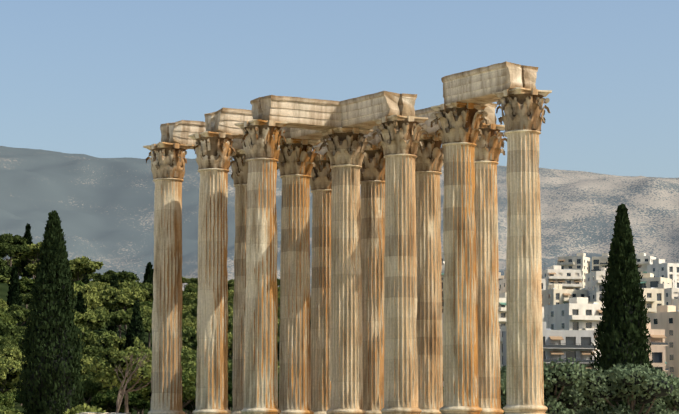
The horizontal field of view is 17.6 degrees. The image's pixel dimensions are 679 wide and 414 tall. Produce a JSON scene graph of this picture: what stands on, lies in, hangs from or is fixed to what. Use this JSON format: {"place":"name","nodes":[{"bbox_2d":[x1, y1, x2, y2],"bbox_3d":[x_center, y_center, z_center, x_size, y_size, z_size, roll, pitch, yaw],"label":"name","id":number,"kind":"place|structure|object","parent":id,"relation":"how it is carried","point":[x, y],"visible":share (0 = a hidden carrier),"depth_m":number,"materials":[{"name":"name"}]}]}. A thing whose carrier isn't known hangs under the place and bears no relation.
{"place":"outdoors","nodes":[
{"label":"outdoors","id":0,"kind":"place"},
{"bbox_2d":[0,283,677,413],"bbox_3d":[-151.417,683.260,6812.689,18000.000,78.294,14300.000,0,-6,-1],"label":"ground","id":1,"kind":"structure","parent":0,"point":[4,287],"depth_m":442.68,"materials":[{"name":"green plant"}]},
{"bbox_2d":[0,298,8,309],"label":"tree","id":2,"kind":"object","parent":1,"relation":"on","point":[3,304],"visible":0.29,"depth_m":397.18,"materials":[{"name":"green plant"}]},
{"bbox_2d":[0,273,9,283],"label":"tree","id":3,"kind":"object","parent":1,"relation":"on","point":[3,279],"visible":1,"depth_m":425.60,"materials":[{"name":"green plant"}]},
{"bbox_2d":[0,391,15,407],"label":"tree","id":4,"kind":"object","parent":1,"relation":"on","point":[7,399],"visible":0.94,"depth_m":185.02,"materials":[{"name":"green plant"}]},
{"bbox_2d":[0,257,17,277],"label":"tree","id":5,"kind":"object","parent":1,"relation":"on","point":[5,269],"visible":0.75,"depth_m":431.43,"materials":[{"name":"green plant"}]},
{"bbox_2d":[0,309,17,325],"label":"tree","id":6,"kind":"object","parent":1,"relation":"on","point":[6,317],"visible":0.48,"depth_m":375.12,"materials":[{"name":"green plant"}]},
{"bbox_2d":[0,404,19,413],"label":"shrub","id":7,"kind":"object","parent":1,"relation":"on","point":[4,409],"visible":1,"depth_m":156.34,"materials":[{"name":"green plant"}]},
{"bbox_2d":[0,343,19,353],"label":"tree","id":8,"kind":"object","parent":1,"relation":"on","point":[3,346],"visible":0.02,"depth_m":314.21,"materials":[{"name":"green plant"}]},
{"bbox_2d":[0,334,24,347],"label":"tree","id":9,"kind":"object","parent":1,"relation":"on","point":[13,340],"visible":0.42,"depth_m":331.48,"materials":[{"name":"green plant"}]},
{"bbox_2d":[0,347,25,390],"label":"tree","id":10,"kind":"object","parent":1,"relation":"on","point":[10,363],"visible":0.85,"depth_m":213.40,"materials":[{"name":"green plant"}]},
{"bbox_2d":[0,233,27,265],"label":"tree","id":11,"kind":"object","parent":1,"relation":"on","point":[13,240],"visible":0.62,"depth_m":480.77,"materials":[{"name":"green plant"}]},
{"bbox_2d":[0,322,27,336],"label":"tree","id":12,"kind":"object","parent":1,"relation":"on","point":[10,330],"visible":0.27,"depth_m":337.85,"materials":[{"name":"green plant"}]},
{"bbox_2d":[6,266,22,325],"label":"tree","id":13,"kind":"object","parent":1,"relation":"on","point":[13,292],"visible":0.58,"depth_m":405.01,"materials":[{"name":"green plant"}]},
{"bbox_2d":[0,242,29,264],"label":"tree","id":14,"kind":"object","parent":1,"relation":"on","point":[8,249],"visible":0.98,"depth_m":468.54,"materials":[{"name":"green plant"}]},
{"bbox_2d":[0,304,32,326],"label":"tree","id":15,"kind":"object","parent":1,"relation":"on","point":[17,313],"visible":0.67,"depth_m":384.66,"materials":[{"name":"green plant"}]},
{"bbox_2d":[5,258,35,268],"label":"tree","id":16,"kind":"object","parent":1,"relation":"on","point":[16,262],"visible":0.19,"depth_m":542.04,"materials":[{"name":"green plant"}]},
{"bbox_2d":[8,277,34,307],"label":"tree","id":17,"kind":"object","parent":1,"relation":"on","point":[26,284],"visible":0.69,"depth_m":430.68,"materials":[{"name":"green plant"}]},
{"bbox_2d":[12,255,36,277],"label":"tree","id":18,"kind":"object","parent":1,"relation":"on","point":[35,257],"visible":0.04,"depth_m":500.29,"materials":[{"name":"green plant"}]},
{"bbox_2d":[19,293,32,304],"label":"tree","id":19,"kind":"object","parent":1,"relation":"on","point":[26,299],"visible":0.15,"depth_m":418.19,"materials":[{"name":"green plant"}]},
{"bbox_2d":[20,223,33,278],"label":"tree","id":20,"kind":"object","parent":1,"relation":"on","point":[29,238],"visible":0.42,"depth_m":513.43,"materials":[{"name":"green plant"}]},
{"bbox_2d":[12,241,43,261],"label":"tree","id":21,"kind":"object","parent":1,"relation":"on","point":[34,249],"visible":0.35,"depth_m":488.49,"materials":[{"name":"green plant"}]},
{"bbox_2d":[24,262,39,276],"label":"tree","id":22,"kind":"object","parent":1,"relation":"on","point":[30,268],"visible":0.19,"depth_m":464.42,"materials":[{"name":"green plant"}]},
{"bbox_2d":[15,210,84,413],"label":"cypress tree","id":23,"kind":"object","parent":1,"relation":"on","point":[51,366],"visible":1,"depth_m":168.56,"materials":[{"name":"green plant"}]},
{"bbox_2d":[29,310,97,326],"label":"tree","id":24,"kind":"object","parent":1,"relation":"on","point":[85,318],"visible":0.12,"depth_m":385.38,"materials":[{"name":"green plant"}]},
{"bbox_2d":[74,291,86,313],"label":"tree","id":25,"kind":"object","parent":1,"relation":"on","point":[80,306],"visible":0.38,"depth_m":403.59,"materials":[{"name":"green plant"}]},
{"bbox_2d":[63,403,105,413],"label":"shrub","id":26,"kind":"object","parent":1,"relation":"on","point":[79,408],"visible":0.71,"depth_m":157.11,"materials":[{"name":"green plant"}]},
{"bbox_2d":[77,354,93,397],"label":"tree","id":27,"kind":"object","parent":1,"relation":"on","point":[87,361],"visible":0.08,"depth_m":215.66,"materials":[{"name":"green plant"}]},
{"bbox_2d":[69,256,103,280],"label":"tree","id":28,"kind":"object","parent":1,"relation":"on","point":[82,265],"visible":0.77,"depth_m":461.05,"materials":[{"name":"green plant"}]},
{"bbox_2d":[74,323,98,349],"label":"tree","id":29,"kind":"object","parent":1,"relation":"on","point":[90,337],"visible":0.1,"depth_m":339.80,"materials":[{"name":"green plant"}]},
{"bbox_2d":[73,283,102,308],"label":"tree","id":30,"kind":"object","parent":1,"relation":"on","point":[90,292],"visible":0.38,"depth_m":418.27,"materials":[{"name":"green plant"}]},
{"bbox_2d":[74,281,103,305],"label":"tree","id":31,"kind":"object","parent":1,"relation":"on","point":[99,288],"visible":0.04,"depth_m":427.56,"materials":[{"name":"green plant"}]},
{"bbox_2d":[76,373,105,404],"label":"tree","id":32,"kind":"object","parent":1,"relation":"on","point":[84,378],"visible":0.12,"depth_m":211.70,"materials":[{"name":"green plant"}]},
{"bbox_2d":[71,306,110,330],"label":"tree","id":33,"kind":"object","parent":1,"relation":"on","point":[103,308],"visible":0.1,"depth_m":413.06,"materials":[{"name":"green plant"}]},
{"bbox_2d":[76,311,107,330],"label":"tree","id":34,"kind":"object","parent":1,"relation":"on","point":[100,322],"visible":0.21,"depth_m":393.78,"materials":[{"name":"green plant"}]},
{"bbox_2d":[82,346,104,356],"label":"tree","id":35,"kind":"object","parent":1,"relation":"on","point":[92,351],"visible":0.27,"depth_m":348.27,"materials":[{"name":"green plant"}]},
{"bbox_2d":[87,330,115,344],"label":"tree","id":36,"kind":"object","parent":1,"relation":"on","point":[111,332],"depth_m":360.42,"materials":[{"name":"green plant"}]},
{"bbox_2d":[89,363,129,392],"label":"tree","id":37,"kind":"object","parent":1,"relation":"on","point":[99,384],"visible":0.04,"depth_m":198.46,"materials":[{"name":"green plant"}]},
{"bbox_2d":[106,274,121,332],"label":"tree","id":38,"kind":"object","parent":1,"relation":"on","point":[113,284],"visible":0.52,"depth_m":434.97,"materials":[{"name":"green plant"}]},
{"bbox_2d":[86,332,145,357],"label":"tree","id":39,"kind":"object","parent":1,"relation":"on","point":[106,340],"visible":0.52,"depth_m":354.99,"materials":[{"name":"green plant"}]},
{"bbox_2d":[80,366,151,407],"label":"tree","id":40,"kind":"object","parent":1,"relation":"on","point":[88,387],"visible":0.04,"depth_m":202.76,"materials":[{"name":"green plant"}]},
{"bbox_2d":[92,271,141,283],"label":"tree","id":41,"kind":"object","parent":1,"relation":"on","point":[125,276],"visible":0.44,"depth_m":486.18,"materials":[{"name":"green plant"}]},
{"bbox_2d":[91,387,150,413],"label":"bush","id":42,"kind":"object","parent":1,"relation":"on","point":[107,401],"visible":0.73,"depth_m":189.90,"materials":[{"name":"green plant"}]},
{"bbox_2d":[96,286,145,337],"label":"tree","id":43,"kind":"object","parent":1,"relation":"on","point":[112,298],"visible":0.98,"depth_m":422.90,"materials":[{"name":"green plant"}]},
{"bbox_2d":[95,308,151,333],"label":"tree","id":44,"kind":"object","parent":1,"relation":"on","point":[120,317],"visible":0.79,"depth_m":402.59,"materials":[{"name":"green plant"}]},
{"bbox_2d":[103,280,149,328],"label":"tree","id":45,"kind":"object","parent":1,"relation":"on","point":[132,283],"visible":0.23,"depth_m":451.04,"materials":[{"name":"green plant"}]},
{"bbox_2d":[123,332,134,350],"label":"tree","id":46,"kind":"object","parent":1,"relation":"on","point":[129,340],"visible":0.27,"depth_m":347.91,"materials":[{"name":"green plant"}]},
{"bbox_2d":[114,352,149,412],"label":"bare deciduous tree","id":47,"kind":"object","parent":1,"relation":"on","point":[119,400],"visible":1,"depth_m":175.62,"materials":[{"name":"brown plant"}]},
{"bbox_2d":[88,346,182,412],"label":"tree","id":48,"kind":"object","parent":1,"relation":"on","point":[103,366],"visible":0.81,"depth_m":178.18,"materials":[{"name":"green plant"}]},
{"bbox_2d":[129,300,144,343],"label":"tree","id":49,"kind":"object","parent":1,"relation":"on","point":[136,327],"visible":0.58,"depth_m":387.78,"materials":[{"name":"green plant"}]},
{"bbox_2d":[126,301,152,311],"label":"tree","id":50,"kind":"object","parent":1,"relation":"on","point":[148,304],"depth_m":440.69,"materials":[{"name":"green plant"}]},
{"bbox_2d":[132,305,152,348],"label":"tree","id":51,"kind":"object","parent":1,"relation":"on","point":[147,309],"visible":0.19,"depth_m":412.21,"materials":[{"name":"green plant"}]},
{"bbox_2d":[139,282,152,303],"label":"tree","id":52,"kind":"object","parent":1,"relation":"on","point":[148,286],"visible":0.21,"depth_m":457.40,"materials":[{"name":"green plant"}]},
{"bbox_2d":[143,262,153,284],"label":"tree","id":53,"kind":"object","parent":1,"relation":"on","point":[148,274],"visible":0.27,"depth_m":477.72,"materials":[{"name":"green plant"}]},
{"bbox_2d":[127,366,196,407],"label":"tree","id":54,"kind":"object","parent":1,"relation":"on","point":[188,385],"visible":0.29,"depth_m":186.09,"materials":[{"name":"green plant"}]},
{"bbox_2d":[143,142,193,413],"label":"column","id":55,"kind":"structure","parent":1,"relation":"on","point":[168,161],"depth_m":129.12,"materials":[{"name":"stone"}]},
{"bbox_2d":[160,120,242,149],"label":"architrave","id":56,"kind":"object","parent":55,"relation":"on","point":[180,132],"visible":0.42,"depth_m":130.40,"materials":[{"name":"stone"}]},
{"bbox_2d":[182,401,194,413],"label":"bush","id":57,"kind":"object","parent":1,"relation":"on","point":[188,407],"visible":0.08,"depth_m":234.72,"materials":[{"name":"green plant"}]},
{"bbox_2d":[182,326,196,349],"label":"tree","id":58,"kind":"object","parent":1,"relation":"on","point":[189,336],"visible":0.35,"depth_m":370.10,"materials":[{"name":"green plant"}]},
{"bbox_2d":[182,316,196,329],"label":"tree","id":59,"kind":"object","parent":1,"relation":"on","point":[191,321],"visible":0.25,"depth_m":393.66,"materials":[{"name":"green plant"}]},
{"bbox_2d":[182,303,196,310],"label":"tree","id":60,"kind":"object","parent":1,"relation":"on","point":[185,308],"visible":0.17,"depth_m":482.29,"materials":[{"name":"green plant"}]},
{"bbox_2d":[182,292,197,300],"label":"tree","id":61,"kind":"object","parent":1,"relation":"on","point":[191,296],"visible":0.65,"depth_m":871.22,"materials":[{"name":"green plant"}]},
{"bbox_2d":[181,348,231,371],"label":"tree","id":62,"kind":"object","parent":1,"relation":"on","point":[188,359],"visible":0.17,"depth_m":193.04,"materials":[{"name":"green plant"}]},
{"bbox_2d":[182,304,230,320],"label":"tree","id":63,"kind":"object","parent":1,"relation":"on","point":[193,312],"visible":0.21,"depth_m":440.70,"materials":[{"name":"green plant"}]},
{"bbox_2d":[192,382,232,407],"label":"tree","id":64,"kind":"object","parent":1,"relation":"on","point":[230,398],"visible":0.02,"depth_m":198.64,"materials":[{"name":"green plant"}]},
{"bbox_2d":[188,131,239,413],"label":"column","id":65,"kind":"structure","parent":1,"relation":"on","point":[213,151],"depth_m":124.49,"materials":[{"name":"stone"}]},
{"bbox_2d":[204,107,290,139],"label":"architrave","id":66,"kind":"object","parent":65,"relation":"on","point":[224,120],"visible":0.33,"depth_m":125.77,"materials":[{"name":"stone"}]},
{"bbox_2d":[228,332,232,354],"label":"tree","id":67,"kind":"object","parent":1,"relation":"on","point":[230,343],"visible":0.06,"depth_m":376.14,"materials":[{"name":"green plant"}]},
{"bbox_2d":[228,318,232,333],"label":"tree","id":68,"kind":"object","parent":1,"relation":"on","point":[230,325],"depth_m":420.07,"materials":[{"name":"green plant"}]},
{"bbox_2d":[229,149,247,413],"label":"column","id":69,"kind":"structure","parent":1,"relation":"on","point":[239,167],"depth_m":132.08,"materials":[{"name":"stone"}]},
{"bbox_2d":[234,119,288,413],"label":"column","id":70,"kind":"structure","parent":1,"relation":"on","point":[261,142],"depth_m":119.88,"materials":[{"name":"stone"}]},
{"bbox_2d":[250,95,340,130],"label":"architrave","id":71,"kind":"object","parent":70,"relation":"on","point":[308,113],"visible":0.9,"depth_m":121.77,"materials":[{"name":"stone"}]},
{"bbox_2d":[277,138,321,413],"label":"column","id":72,"kind":"structure","parent":1,"relation":"on","point":[296,164],"depth_m":127.43,"materials":[{"name":"stone"}]},
{"bbox_2d":[309,155,331,413],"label":"column","id":73,"kind":"structure","parent":1,"relation":"on","point":[320,181],"depth_m":134.91,"materials":[{"name":"stone"}]},
{"bbox_2d":[319,127,372,413],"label":"column","id":74,"kind":"structure","parent":1,"relation":"on","point":[345,153],"depth_m":122.82,"materials":[{"name":"stone"}]},
{"bbox_2d":[290,128,325,139],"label":"architrave","id":75,"kind":"object","parent":74,"relation":"on","point":[297,133],"visible":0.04,"depth_m":126.79,"materials":[{"name":"stone"}]},
{"bbox_2d":[340,91,416,128],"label":"architrave","id":76,"kind":"object","parent":74,"relation":"on","point":[361,112],"visible":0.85,"depth_m":120.30,"materials":[{"name":"stone"}]},
{"bbox_2d":[360,145,384,413],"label":"column","id":77,"kind":"structure","parent":1,"relation":"on","point":[372,180],"depth_m":130.29,"materials":[{"name":"stone"}]},
{"bbox_2d":[313,139,330,154],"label":"architrave","id":78,"kind":"object","parent":77,"relation":"on","point":[323,150],"visible":0.04,"depth_m":135.07,"materials":[{"name":"stone"}]},
{"bbox_2d":[363,127,383,145],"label":"architrave","id":79,"kind":"object","parent":77,"relation":"on","point":[375,140],"visible":0.06,"depth_m":130.26,"materials":[{"name":"stone"}]},
{"bbox_2d":[372,115,428,413],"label":"column","id":80,"kind":"structure","parent":1,"relation":"on","point":[399,142],"depth_m":118.21,"materials":[{"name":"stone"}]},
{"bbox_2d":[415,134,443,413],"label":"column","id":81,"kind":"structure","parent":1,"relation":"on","point":[429,161],"depth_m":125.69,"materials":[{"name":"stone"}]},
{"bbox_2d":[441,265,444,312],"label":"building","id":82,"kind":"structure","parent":1,"relation":"on","point":[442,271],"depth_m":754.25,"materials":[{"name":"white concrete"}]},
{"bbox_2d":[430,101,488,413],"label":"column","id":83,"kind":"structure","parent":1,"relation":"on","point":[461,124],"depth_m":113.57,"materials":[{"name":"stone"}]},
{"bbox_2d":[474,123,506,413],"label":"column","id":84,"kind":"structure","parent":1,"relation":"on","point":[489,144],"depth_m":121.07,"materials":[{"name":"stone"}]},
{"bbox_2d":[415,103,497,135],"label":"architrave","id":85,"kind":"object","parent":84,"relation":"on","point":[490,108],"visible":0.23,"depth_m":124.98,"materials":[{"name":"stone"}]},
{"bbox_2d":[498,293,506,325],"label":"building","id":86,"kind":"structure","parent":1,"relation":"on","point":[502,312],"depth_m":646.81,"materials":[{"name":"white concrete"}]},
{"bbox_2d":[492,87,551,413],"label":"column","id":87,"kind":"structure","parent":1,"relation":"on","point":[522,119],"depth_m":108.97,"materials":[{"name":"stone"}]},
{"bbox_2d":[441,61,537,103],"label":"architrave","id":88,"kind":"object","parent":87,"relation":"on","point":[480,85],"visible":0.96,"depth_m":111.66,"materials":[{"name":"stone"}]},
{"bbox_2d":[500,318,543,367],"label":"building","id":89,"kind":"structure","parent":1,"relation":"on","point":[502,329],"depth_m":546.83,"materials":[{"name":"grey concrete"}]},
{"bbox_2d":[499,279,545,297],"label":"building","id":90,"kind":"structure","parent":1,"relation":"on","point":[502,285],"depth_m":751.18,"materials":[{"name":"white concrete"}]},
{"bbox_2d":[500,357,590,413],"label":"olive tree","id":91,"kind":"object","parent":1,"relation":"on","point":[557,378],"visible":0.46,"depth_m":146.62,"materials":[{"name":"green plant"}]},
{"bbox_2d":[503,322,595,368],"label":"building","id":92,"kind":"structure","parent":1,"relation":"on","point":[577,345],"depth_m":461.37,"materials":[{"name":"grey concrete"}]},
{"bbox_2d":[542,265,582,289],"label":"building","id":93,"kind":"structure","parent":1,"relation":"on","point":[569,278],"depth_m":889.69,"materials":[{"name":"white concrete"}]},
{"bbox_2d":[542,280,588,306],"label":"building","id":94,"kind":"structure","parent":1,"relation":"on","point":[554,294],"depth_m":730.23,"materials":[{"name":"white concrete"}]},
{"bbox_2d":[557,253,589,287],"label":"building","id":95,"kind":"structure","parent":1,"relation":"on","point":[580,261],"depth_m":1025.96,"materials":[{"name":"white concrete"}]},
{"bbox_2d":[544,297,604,369],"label":"building","id":96,"kind":"structure","parent":1,"relation":"on","point":[577,313],"depth_m":525.82,"materials":[{"name":"white concrete"}]},
{"bbox_2d":[545,385,605,413],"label":"bush","id":97,"kind":"object","parent":1,"relation":"on","point":[576,401],"visible":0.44,"depth_m":153.08,"materials":[{"name":"green plant"}]},
{"bbox_2d":[574,398,611,411],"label":"bush","id":98,"kind":"object","parent":1,"relation":"on","point":[598,407],"visible":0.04,"depth_m":163.64,"materials":[{"name":"green plant"}]},
{"bbox_2d":[585,267,607,303],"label":"building","id":99,"kind":"structure","parent":1,"relation":"on","point":[594,287],"depth_m":726.76,"materials":[{"name":"white concrete"}]},
{"bbox_2d":[591,253,608,271],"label":"building","id":100,"kind":"structure","parent":1,"relation":"on","point":[598,263],"depth_m":1029.82,"materials":[{"name":"white concrete"}]},
{"bbox_2d":[589,203,652,411],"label":"cypress tree","id":101,"kind":"object","parent":1,"relation":"on","point":[621,331],"visible":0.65,"depth_m":164.18,"materials":[{"name":"green plant"}]},
{"bbox_2d":[573,362,678,413],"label":"olive tree","id":102,"kind":"object","parent":1,"relation":"on","point":[644,385],"visible":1,"depth_m":147.22,"materials":[{"name":"green plant"}]},
{"bbox_2d":[636,253,655,275],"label":"building","id":103,"kind":"structure","parent":1,"relation":"on","point":[643,260],"depth_m":1037.31,"materials":[{"name":"white concrete"}]},
{"bbox_2d":[623,373,678,412],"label":"bush","id":104,"kind":"object","parent":1,"relation":"on","point":[671,401],"visible":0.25,"depth_m":155.25,"materials":[{"name":"green plant"}]},
{"bbox_2d":[641,288,663,312],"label":"building","id":105,"kind":"structure","parent":1,"relation":"on","point":[654,297],"depth_m":648.35,"materials":[{"name":"white concrete"}]},
{"bbox_2d":[640,273,671,287],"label":"building","id":106,"kind":"structure","parent":1,"relation":"on","point":[649,280],"depth_m":768.01,"materials":[{"name":"white concrete"}]},
{"bbox_2d":[649,346,664,372],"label":"building","id":107,"kind":"structure","parent":1,"relation":"on","point":[657,355],"depth_m":458.50,"materials":[{"name":"beige concrete"}]},
{"bbox_2d":[646,322,668,372],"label":"building","id":108,"kind":"structure","parent":1,"relation":"on","point":[657,337],"depth_m":526.92,"materials":[{"name":"beige concrete"}]},
{"bbox_2d":[647,305,678,377],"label":"building","id":109,"kind":"structure","parent":1,"relation":"on","point":[666,317],"depth_m":549.78,"materials":[{"name":"beige concrete"}]},
{"bbox_2d":[647,259,678,287],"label":"building","id":110,"kind":"structure","parent":1,"relation":"on","point":[660,268],"depth_m":862.19,"materials":[{"name":"white concrete"}]},
{"bbox_2d":[658,279,678,304],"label":"building","id":111,"kind":"structure","parent":1,"relation":"on","point":[670,293],"depth_m":745.11,"materials":[{"name":"white concrete"}]},
{"bbox_2d":[0,146,678,296],"bbox_3d":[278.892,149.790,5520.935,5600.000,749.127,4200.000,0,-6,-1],"label":"mountain","id":112,"kind":"structure","parent":0,"point":[103,208],"depth_m":4937.26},
{"bbox_2d":[0,0,678,177],"label":"sky","id":113,"kind":"structure","parent":0,"point":[95,78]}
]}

